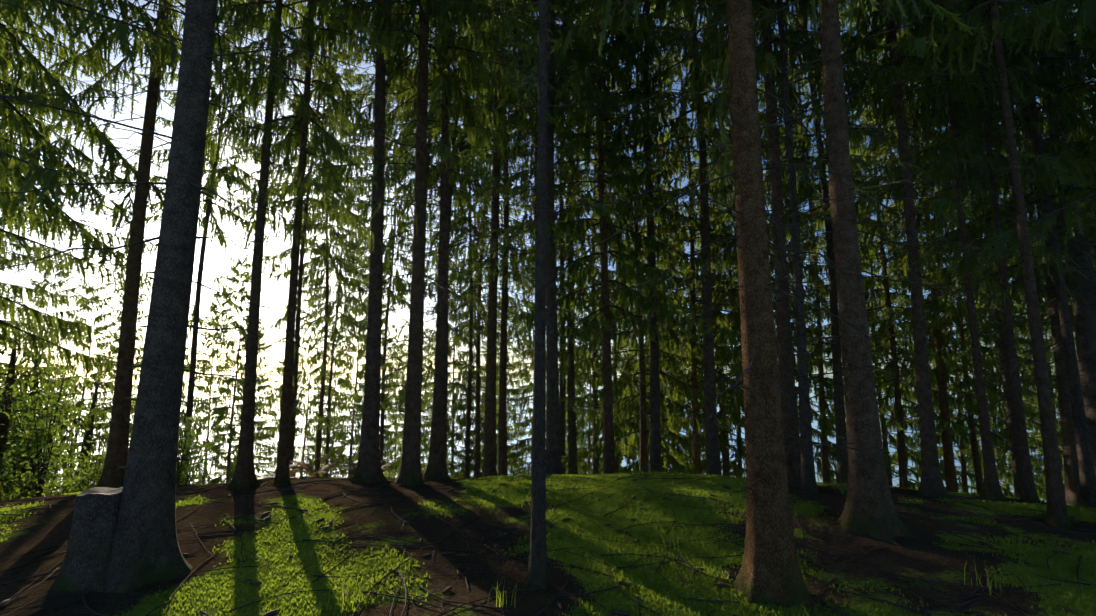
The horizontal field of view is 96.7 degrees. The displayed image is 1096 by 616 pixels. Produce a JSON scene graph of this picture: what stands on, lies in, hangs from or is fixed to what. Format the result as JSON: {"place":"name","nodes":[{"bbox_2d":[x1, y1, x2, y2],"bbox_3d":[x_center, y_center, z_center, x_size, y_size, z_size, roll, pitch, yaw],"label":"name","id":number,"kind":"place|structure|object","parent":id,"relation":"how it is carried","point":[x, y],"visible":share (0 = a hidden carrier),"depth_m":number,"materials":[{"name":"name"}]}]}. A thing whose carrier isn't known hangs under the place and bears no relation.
{"place":"outdoors","nodes":[
{"label":"outdoors","id":0,"kind":"place"},
{"bbox_2d":[0,0,1094,501],"label":"sky","id":1,"kind":"structure","parent":0,"point":[167,112],"materials":[{"name":"white"}]},
{"bbox_2d":[0,350,1095,615],"bbox_3d":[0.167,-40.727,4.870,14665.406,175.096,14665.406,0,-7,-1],"label":"ground","id":2,"kind":"structure","parent":0,"point":[902,558],"depth_m":4.47,"materials":[{"name":"brown soil"}]},
{"bbox_2d":[0,326,31,458],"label":"tree","id":3,"kind":"object","parent":2,"relation":"on","point":[2,352],"visible":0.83,"depth_m":9.36,"materials":[{"name":"green plant"}]},
{"bbox_2d":[0,325,43,499],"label":"tree","id":4,"kind":"object","parent":2,"relation":"on","point":[11,484],"visible":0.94,"depth_m":8.88,"materials":[{"name":"green plant"}]},
{"bbox_2d":[0,321,88,498],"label":"tree","id":5,"kind":"object","parent":2,"relation":"on","point":[5,421],"visible":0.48,"depth_m":10.53,"materials":[{"name":"green plant"}]},
{"bbox_2d":[0,241,91,495],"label":"tree","id":6,"kind":"object","parent":2,"relation":"on","point":[39,286],"visible":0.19,"depth_m":35.54,"materials":[{"name":"green plant"}]},
{"bbox_2d":[0,361,96,500],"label":"bush","id":7,"kind":"object","parent":2,"relation":"on","point":[14,430],"visible":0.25,"depth_m":11.47,"materials":[{"name":"green plant"}]},
{"bbox_2d":[0,360,100,498],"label":"bush","id":8,"kind":"object","parent":2,"relation":"on","point":[45,432],"visible":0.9,"depth_m":9.34,"materials":[{"name":"green plant"}]},
{"bbox_2d":[0,0,105,450],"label":"tree","id":9,"kind":"object","parent":2,"relation":"on","point":[17,290],"visible":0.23,"depth_m":17.77,"materials":[{"name":"green plant"}]},
{"bbox_2d":[0,342,109,493],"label":"tree","id":10,"kind":"object","parent":2,"relation":"on","point":[37,362],"visible":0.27,"depth_m":12.26,"materials":[{"name":"green plant"}]},
{"bbox_2d":[39,435,105,494],"bbox_3d":[-12.635,4.644,12.813,1.677,2.614,1.934,1,-7,-8],"label":"bush","id":11,"kind":"object","parent":2,"relation":"on","point":[64,489],"visible":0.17,"depth_m":12.76,"materials":[{"name":"green plant"}]},
{"bbox_2d":[0,0,157,346],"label":"tree","id":12,"kind":"object","parent":2,"relation":"on","point":[37,314],"visible":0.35,"depth_m":9.30,"materials":[{"name":"green plant"}]},
{"bbox_2d":[0,3,163,448],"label":"tree","id":13,"kind":"object","parent":2,"relation":"on","point":[63,50],"visible":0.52,"depth_m":10.65,"materials":[{"name":"green plant"}]},
{"bbox_2d":[56,433,108,492],"bbox_3d":[-10.420,3.959,11.361,1.547,2.091,1.342,2,-7,-14],"label":"bush","id":14,"kind":"object","parent":2,"relation":"on","point":[95,471],"visible":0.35,"depth_m":11.25,"materials":[{"name":"green plant"}]},
{"bbox_2d":[46,487,122,592],"bbox_3d":[-3.580,1.959,3.852,0.434,1.018,0.541,2,-7,-17],"label":"stump","id":15,"kind":"object","parent":2,"relation":"on","point":[93,526],"visible":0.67,"depth_m":3.73,"materials":[{"name":"wood"}]},
{"bbox_2d":[44,370,135,491],"bbox_3d":[-14.357,4.889,15.263,3.385,5.929,3.602,-5,-9,37],"label":"bush","id":16,"kind":"object","parent":2,"relation":"on","point":[93,419],"visible":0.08,"depth_m":15.31,"materials":[{"name":"green plant"}]},
{"bbox_2d":[44,277,136,488],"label":"tree","id":17,"kind":"object","parent":2,"relation":"on","point":[99,318],"visible":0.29,"depth_m":39.22,"materials":[{"name":"green plant"}]},
{"bbox_2d":[58,278,150,480],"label":"tree","id":18,"kind":"object","parent":2,"relation":"on","point":[139,351],"visible":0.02,"depth_m":42.69,"materials":[{"name":"green plant"}]},
{"bbox_2d":[0,0,321,487],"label":"tree","id":19,"kind":"object","parent":2,"relation":"on","point":[113,472],"visible":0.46,"depth_m":7.31,"materials":[{"name":"green plant"}]},
{"bbox_2d":[0,0,324,372],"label":"tree","id":20,"kind":"object","parent":2,"relation":"on","point":[45,175],"visible":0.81,"depth_m":6.75,"materials":[{"name":"green plant"}]},
{"bbox_2d":[130,319,214,483],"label":"tree","id":21,"kind":"object","parent":2,"relation":"on","point":[186,387],"depth_m":49.11,"materials":[{"name":"green plant"}]},
{"bbox_2d":[100,0,292,484],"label":"tree","id":22,"kind":"object","parent":2,"relation":"on","point":[195,320],"visible":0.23,"depth_m":21.00,"materials":[{"name":"green plant"}]},
{"bbox_2d":[176,412,228,484],"bbox_3d":[-12.079,5.490,16.181,2.145,4.060,2.030,4,-8,-27],"label":"bush","id":23,"kind":"object","parent":2,"relation":"on","point":[184,444],"visible":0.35,"depth_m":16.17,"materials":[{"name":"green plant"}]},
{"bbox_2d":[178,289,243,483],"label":"tree","id":24,"kind":"object","parent":2,"relation":"on","point":[201,400],"visible":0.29,"depth_m":44.71,"materials":[{"name":"green plant"}]},
{"bbox_2d":[0,0,430,592],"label":"tree","id":25,"kind":"object","parent":2,"relation":"on","point":[144,550],"visible":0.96,"depth_m":4.08,"materials":[{"name":"green plant"}]},
{"bbox_2d":[181,254,281,483],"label":"tree","id":26,"kind":"object","parent":2,"relation":"on","point":[229,474],"visible":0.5,"depth_m":39.42,"materials":[{"name":"green plant"}]},
{"bbox_2d":[210,316,279,482],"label":"tree","id":27,"kind":"object","parent":2,"relation":"on","point":[260,457],"visible":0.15,"depth_m":52.98,"materials":[{"name":"green plant"}]},
{"bbox_2d":[127,0,403,488],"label":"tree","id":28,"kind":"object","parent":2,"relation":"on","point":[244,476],"visible":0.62,"depth_m":7.35,"materials":[{"name":"green plant"}]},
{"bbox_2d":[254,358,306,478],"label":"tree","id":29,"kind":"object","parent":2,"relation":"on","point":[268,409],"visible":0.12,"depth_m":61.41,"materials":[{"name":"green plant"}]},
{"bbox_2d":[207,0,373,474],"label":"tree","id":30,"kind":"object","parent":2,"relation":"on","point":[294,414],"visible":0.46,"depth_m":20.46,"materials":[{"name":"green plant"}]},
{"bbox_2d":[257,309,345,477],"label":"tree","id":31,"kind":"object","parent":2,"relation":"on","point":[307,424],"visible":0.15,"depth_m":46.68,"materials":[{"name":"green plant"}]},
{"bbox_2d":[207,0,407,484],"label":"tree","id":32,"kind":"object","parent":2,"relation":"on","point":[282,475],"visible":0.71,"depth_m":7.58,"materials":[{"name":"green plant"}]},
{"bbox_2d":[226,458,400,482],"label":"bracken ferns","id":33,"kind":"object","parent":2,"relation":"on","point":[303,467],"visible":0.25,"depth_m":9.05,"materials":[{"name":"green plant"}]},
{"bbox_2d":[262,36,385,476],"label":"tree","id":34,"kind":"object","parent":2,"relation":"on","point":[350,71],"visible":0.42,"depth_m":27.04,"materials":[{"name":"green plant"}]},
{"bbox_2d":[297,325,359,477],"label":"tree","id":35,"kind":"object","parent":2,"relation":"on","point":[351,392],"visible":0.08,"depth_m":56.67,"materials":[{"name":"green plant"}]},
{"bbox_2d":[273,123,391,476],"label":"tree","id":36,"kind":"object","parent":2,"relation":"on","point":[348,317],"visible":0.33,"depth_m":33.99,"materials":[{"name":"green plant"}]},
{"bbox_2d":[299,269,400,477],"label":"tree","id":37,"kind":"object","parent":2,"relation":"on","point":[340,381],"visible":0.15,"depth_m":38.79,"materials":[{"name":"green plant"}]},
{"bbox_2d":[335,279,407,477],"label":"tree","id":38,"kind":"object","parent":2,"relation":"on","point":[387,409],"visible":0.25,"depth_m":44.21,"materials":[{"name":"green plant"}]},
{"bbox_2d":[324,64,438,470],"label":"tree","id":39,"kind":"object","parent":2,"relation":"on","point":[390,272],"visible":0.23,"depth_m":29.46,"materials":[{"name":"green plant"}]},
{"bbox_2d":[214,0,558,485],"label":"tree","id":40,"kind":"object","parent":2,"relation":"on","point":[409,473],"visible":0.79,"depth_m":7.83,"materials":[{"name":"green plant"}]},
{"bbox_2d":[265,0,531,483],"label":"tree","id":41,"kind":"object","parent":2,"relation":"on","point":[368,469],"visible":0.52,"depth_m":7.85,"materials":[{"name":"green plant"}]},
{"bbox_2d":[379,341,422,475],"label":"tree","id":42,"kind":"object","parent":2,"relation":"on","point":[396,427],"visible":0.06,"depth_m":61.61,"materials":[{"name":"green plant"}]},
{"bbox_2d":[384,319,450,476],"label":"tree","id":43,"kind":"object","parent":2,"relation":"on","point":[423,464],"visible":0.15,"depth_m":50.66,"materials":[{"name":"green plant"}]},
{"bbox_2d":[340,3,509,456],"bbox_3d":[-5.342,-5.660,19.562,6.628,28.331,6.512,-2,-7,18],"label":"tree","id":44,"kind":"object","parent":2,"relation":"on","point":[453,179],"visible":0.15,"depth_m":19.17,"materials":[{"name":"green plant"}]},
{"bbox_2d":[396,334,460,475],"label":"tree","id":45,"kind":"object","parent":2,"relation":"on","point":[428,390],"visible":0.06,"depth_m":54.42,"materials":[{"name":"green plant"}]},
{"bbox_2d":[306,0,563,481],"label":"tree","id":46,"kind":"object","parent":2,"relation":"on","point":[436,469],"visible":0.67,"depth_m":8.53,"materials":[{"name":"green plant"}]},
{"bbox_2d":[366,16,521,477],"bbox_3d":[-4.629,-5.609,20.825,7.191,29.389,7.064,-1,-7,11],"label":"tree","id":47,"kind":"object","parent":2,"relation":"on","point":[455,188],"visible":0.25,"depth_m":20.49,"materials":[{"name":"green plant"}]},
{"bbox_2d":[421,257,484,478],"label":"tree","id":48,"kind":"object","parent":2,"relation":"on","point":[463,406],"visible":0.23,"depth_m":40.73,"materials":[{"name":"green plant"}]},
{"bbox_2d":[404,0,529,478],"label":"tree","id":49,"kind":"object","parent":2,"relation":"on","point":[466,474],"visible":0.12,"depth_m":23.13,"materials":[{"name":"green plant"}]},
{"bbox_2d":[424,239,525,478],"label":"tree","id":50,"kind":"object","parent":2,"relation":"on","point":[449,468],"visible":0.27,"depth_m":39.61,"materials":[{"name":"green plant"}]},
{"bbox_2d":[426,25,534,477],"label":"tree","id":51,"kind":"object","parent":2,"relation":"on","point":[477,412],"visible":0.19,"depth_m":23.05,"materials":[{"name":"green plant"}]},
{"bbox_2d":[365,0,612,477],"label":"tree","id":52,"kind":"object","parent":2,"relation":"on","point":[490,463],"visible":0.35,"depth_m":13.51,"materials":[{"name":"green plant"}]},
{"bbox_2d":[460,329,526,476],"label":"tree","id":53,"kind":"object","parent":2,"relation":"on","point":[483,342],"visible":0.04,"depth_m":56.60,"materials":[{"name":"green plant"}]},
{"bbox_2d":[470,294,533,474],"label":"tree","id":54,"kind":"object","parent":2,"relation":"on","point":[515,463],"visible":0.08,"depth_m":46.20,"materials":[{"name":"green plant"}]},
{"bbox_2d":[399,0,619,475],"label":"tree","id":55,"kind":"object","parent":2,"relation":"on","point":[503,466],"visible":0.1,"depth_m":18.06,"materials":[{"name":"green plant"}]},
{"bbox_2d":[483,240,586,475],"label":"tree","id":56,"kind":"object","parent":2,"relation":"on","point":[522,443],"visible":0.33,"depth_m":38.82,"materials":[{"name":"green plant"}]},
{"bbox_2d":[426,0,644,474],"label":"tree","id":57,"kind":"object","parent":2,"relation":"on","point":[520,117],"visible":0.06,"depth_m":17.10,"materials":[{"name":"green plant"}]},
{"bbox_2d":[382,0,694,474],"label":"tree","id":58,"kind":"object","parent":2,"relation":"on","point":[553,454],"visible":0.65,"depth_m":11.77,"materials":[{"name":"green plant"}]},
{"bbox_2d":[0,474,1076,615],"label":"spruce cones","id":59,"kind":"object","parent":2,"relation":"on","point":[449,588],"visible":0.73,"depth_m":4.45,"materials":[{"name":"brown plant"}]},
{"bbox_2d":[0,471,1095,615],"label":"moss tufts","id":60,"kind":"object","parent":2,"relation":"on","point":[1085,514],"visible":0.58,"depth_m":4.53,"materials":[{"name":"green plant"}]},
{"bbox_2d":[0,474,1095,615],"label":"fallen twigs","id":61,"kind":"object","parent":2,"relation":"on","point":[738,526],"visible":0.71,"depth_m":4.50,"materials":[{"name":"brown wood"}]},
{"bbox_2d":[457,0,648,588],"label":"tree","id":62,"kind":"object","parent":2,"relation":"on","point":[537,576],"visible":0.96,"depth_m":4.06,"materials":[{"name":"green plant"}]},
{"bbox_2d":[477,0,665,474],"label":"tree","id":63,"kind":"object","parent":2,"relation":"on","point":[582,177],"visible":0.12,"depth_m":19.31,"materials":[{"name":"green plant"}]},
{"bbox_2d":[478,0,694,474],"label":"tree","id":64,"kind":"object","parent":2,"relation":"on","point":[572,439],"visible":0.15,"depth_m":16.86,"materials":[{"name":"green plant"}]},
{"bbox_2d":[518,0,661,474],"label":"tree","id":65,"kind":"object","parent":2,"relation":"on","point":[595,470],"visible":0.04,"depth_m":21.20,"materials":[{"name":"green plant"}]},
{"bbox_2d":[558,283,632,475],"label":"tree","id":66,"kind":"object","parent":2,"relation":"on","point":[590,442],"visible":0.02,"depth_m":42.10,"materials":[{"name":"green plant"}]},
{"bbox_2d":[481,0,719,473],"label":"tree","id":67,"kind":"object","parent":2,"relation":"on","point":[632,266],"visible":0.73,"depth_m":12.90,"materials":[{"name":"green plant"}]},
{"bbox_2d":[565,155,672,473],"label":"tree","id":68,"kind":"object","parent":2,"relation":"on","point":[632,426],"visible":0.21,"depth_m":25.60,"materials":[{"name":"green plant"}]},
{"bbox_2d":[523,0,740,472],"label":"tree","id":69,"kind":"object","parent":2,"relation":"on","point":[655,436],"visible":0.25,"depth_m":14.33,"materials":[{"name":"green plant"}]},
{"bbox_2d":[558,0,729,474],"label":"tree","id":70,"kind":"object","parent":2,"relation":"on","point":[619,388],"visible":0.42,"depth_m":16.89,"materials":[{"name":"green plant"}]},
{"bbox_2d":[602,111,726,473],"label":"tree","id":71,"kind":"object","parent":2,"relation":"on","point":[690,465],"visible":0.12,"depth_m":24.05,"materials":[{"name":"green plant"}]},
{"bbox_2d":[324,481,1027,615],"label":"grass tufts","id":72,"kind":"object","parent":2,"relation":"on","point":[842,491],"visible":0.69,"depth_m":3.69,"materials":[{"name":"green plant"}]},
{"bbox_2d":[625,185,736,475],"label":"tree","id":73,"kind":"object","parent":2,"relation":"on","point":[689,436],"visible":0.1,"depth_m":28.96,"materials":[{"name":"green plant"}]},
{"bbox_2d":[559,0,813,475],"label":"tree","id":74,"kind":"object","parent":2,"relation":"on","point":[713,460],"visible":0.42,"depth_m":13.16,"materials":[{"name":"green plant"}]},
{"bbox_2d":[617,0,787,473],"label":"tree","id":75,"kind":"object","parent":2,"relation":"on","point":[696,451],"visible":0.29,"depth_m":19.15,"materials":[{"name":"green plant"}]},
{"bbox_2d":[665,99,744,476],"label":"tree","id":76,"kind":"object","parent":2,"relation":"on","point":[717,293],"visible":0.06,"depth_m":31.48,"materials":[{"name":"green plant"}]},
{"bbox_2d":[647,64,798,476],"bbox_3d":[7.577,-1.203,21.618,6.295,21.809,6.421,3,-7,-20],"label":"tree","id":77,"kind":"object","parent":2,"relation":"on","point":[723,438],"visible":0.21,"depth_m":20.81,"materials":[{"name":"green plant"}]},
{"bbox_2d":[677,143,799,476],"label":"tree","id":78,"kind":"object","parent":2,"relation":"on","point":[730,420],"visible":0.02,"depth_m":27.13,"materials":[{"name":"green plant"}]},
{"bbox_2d":[615,0,926,488],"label":"tree","id":79,"kind":"object","parent":2,"relation":"on","point":[792,447],"visible":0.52,"depth_m":7.60,"materials":[{"name":"green plant"}]},
{"bbox_2d":[473,0,1071,608],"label":"tree","id":80,"kind":"object","parent":2,"relation":"on","point":[769,572],"visible":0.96,"depth_m":3.95,"materials":[{"name":"green plant"}]},
{"bbox_2d":[672,9,872,442],"bbox_3d":[7.629,-4.496,18.005,6.452,25.137,5.933,3,-8,-25],"label":"tree","id":81,"kind":"object","parent":2,"relation":"on","point":[728,253],"visible":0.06,"depth_m":17.29,"materials":[{"name":"green plant"}]},
{"bbox_2d":[685,0,887,492],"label":"tree","id":82,"kind":"object","parent":2,"relation":"on","point":[808,480],"visible":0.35,"depth_m":7.17,"materials":[{"name":"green plant"}]},
{"bbox_2d":[722,133,894,483],"bbox_3d":[14.610,1.275,28.959,8.628,25.134,8.801,-3,-7,21],"label":"tree","id":83,"kind":"object","parent":2,"relation":"on","point":[818,467],"visible":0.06,"depth_m":27.99,"materials":[{"name":"green plant"}]},
{"bbox_2d":[713,0,941,483],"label":"tree","id":84,"kind":"object","parent":2,"relation":"on","point":[841,452],"visible":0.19,"depth_m":15.11,"materials":[{"name":"green plant"}]},
{"bbox_2d":[759,4,925,482],"bbox_3d":[12.524,-2.777,22.813,7.524,26.938,6.919,5,-9,-37],"label":"tree","id":85,"kind":"object","parent":2,"relation":"on","point":[825,425],"visible":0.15,"depth_m":22.09,"materials":[{"name":"green plant"}]},
{"bbox_2d":[678,0,1095,542],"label":"tree","id":86,"kind":"object","parent":2,"relation":"on","point":[883,522],"visible":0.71,"depth_m":5.34,"materials":[{"name":"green plant"}]},
{"bbox_2d":[813,120,971,492],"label":"tree","id":87,"kind":"object","parent":2,"relation":"on","point":[885,433],"visible":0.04,"depth_m":25.27,"materials":[{"name":"green plant"}]},
{"bbox_2d":[806,0,992,488],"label":"tree","id":88,"kind":"object","parent":2,"relation":"on","point":[898,411],"visible":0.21,"depth_m":18.21,"materials":[{"name":"green plant"}]},
{"bbox_2d":[831,210,980,489],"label":"tree","id":89,"kind":"object","parent":2,"relation":"on","point":[892,465],"visible":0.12,"depth_m":30.85,"materials":[{"name":"green plant"}]},
{"bbox_2d":[755,0,1088,498],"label":"tree","id":90,"kind":"object","parent":2,"relation":"on","point":[930,473],"visible":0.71,"depth_m":7.33,"materials":[{"name":"green plant"}]},
{"bbox_2d":[759,0,1095,475],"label":"tree","id":91,"kind":"object","parent":2,"relation":"on","point":[1084,315],"visible":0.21,"depth_m":8.63,"materials":[{"name":"green plant"}]},
{"bbox_2d":[800,0,1057,492],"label":"tree","id":92,"kind":"object","parent":2,"relation":"on","point":[949,466],"visible":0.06,"depth_m":17.50,"materials":[{"name":"green plant"}]},
{"bbox_2d":[876,78,1056,493],"bbox_3d":[18.581,-1.980,21.948,6.658,25.496,6.123,-5,-9,36],"label":"tree","id":93,"kind":"object","parent":2,"relation":"on","point":[979,479],"visible":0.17,"depth_m":20.92,"materials":[{"name":"green plant"}]},
{"bbox_2d":[839,0,1095,505],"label":"tree","id":94,"kind":"object","parent":2,"relation":"on","point":[1072,485],"visible":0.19,"depth_m":10.06,"materials":[{"name":"green plant"}]},
{"bbox_2d":[855,0,1088,500],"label":"tree","id":95,"kind":"object","parent":2,"relation":"on","point":[992,490],"visible":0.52,"depth_m":7.36,"materials":[{"name":"green plant"}]},
{"bbox_2d":[882,166,1064,497],"bbox_3d":[23.201,2.254,28.262,7.840,24.073,7.997,-2,-7,14],"label":"tree","id":96,"kind":"object","parent":2,"relation":"on","point":[964,480],"visible":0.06,"depth_m":27.39,"materials":[{"name":"green plant"}]},
{"bbox_2d":[862,0,1095,334],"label":"tree","id":97,"kind":"object","parent":2,"relation":"on","point":[1089,13],"visible":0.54,"depth_m":5.68,"materials":[{"name":"green plant"}]},
{"bbox_2d":[862,3,1095,498],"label":"tree","id":98,"kind":"object","parent":2,"relation":"on","point":[1012,439],"visible":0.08,"depth_m":14.23,"materials":[{"name":"green plant"}]},
{"bbox_2d":[874,0,1095,528],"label":"tree","id":99,"kind":"object","parent":2,"relation":"on","point":[1057,514],"visible":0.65,"depth_m":5.77,"materials":[{"name":"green plant"}]},
{"bbox_2d":[876,0,1095,502],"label":"tree","id":100,"kind":"object","parent":2,"relation":"on","point":[1028,492],"visible":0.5,"depth_m":7.24,"materials":[{"name":"green plant"}]},
{"bbox_2d":[929,112,1063,494],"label":"tree","id":101,"kind":"object","parent":2,"relation":"on","point":[1003,460],"visible":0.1,"depth_m":23.06,"materials":[{"name":"green plant"}]},
{"bbox_2d":[953,293,1046,500],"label":"tree","id":102,"kind":"object","parent":2,"relation":"on","point":[1006,481],"visible":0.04,"depth_m":34.88,"materials":[{"name":"green plant"}]},
{"bbox_2d":[920,1,1095,469],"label":"tree","id":103,"kind":"object","parent":2,"relation":"on","point":[1040,300],"visible":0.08,"depth_m":12.46,"materials":[{"name":"green plant"}]},
{"bbox_2d":[931,0,1095,508],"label":"tree","id":104,"kind":"object","parent":2,"relation":"on","point":[1087,495],"visible":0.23,"depth_m":7.09,"materials":[{"name":"green plant"}]},
{"bbox_2d":[973,97,1094,467],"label":"tree","id":105,"kind":"object","parent":2,"relation":"on","point":[1043,307],"visible":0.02,"depth_m":21.61,"materials":[{"name":"green plant"}]},
{"bbox_2d":[996,236,1078,497],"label":"tree","id":106,"kind":"object","parent":2,"relation":"on","point":[1035,436],"visible":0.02,"depth_m":31.40,"materials":[{"name":"green plant"}]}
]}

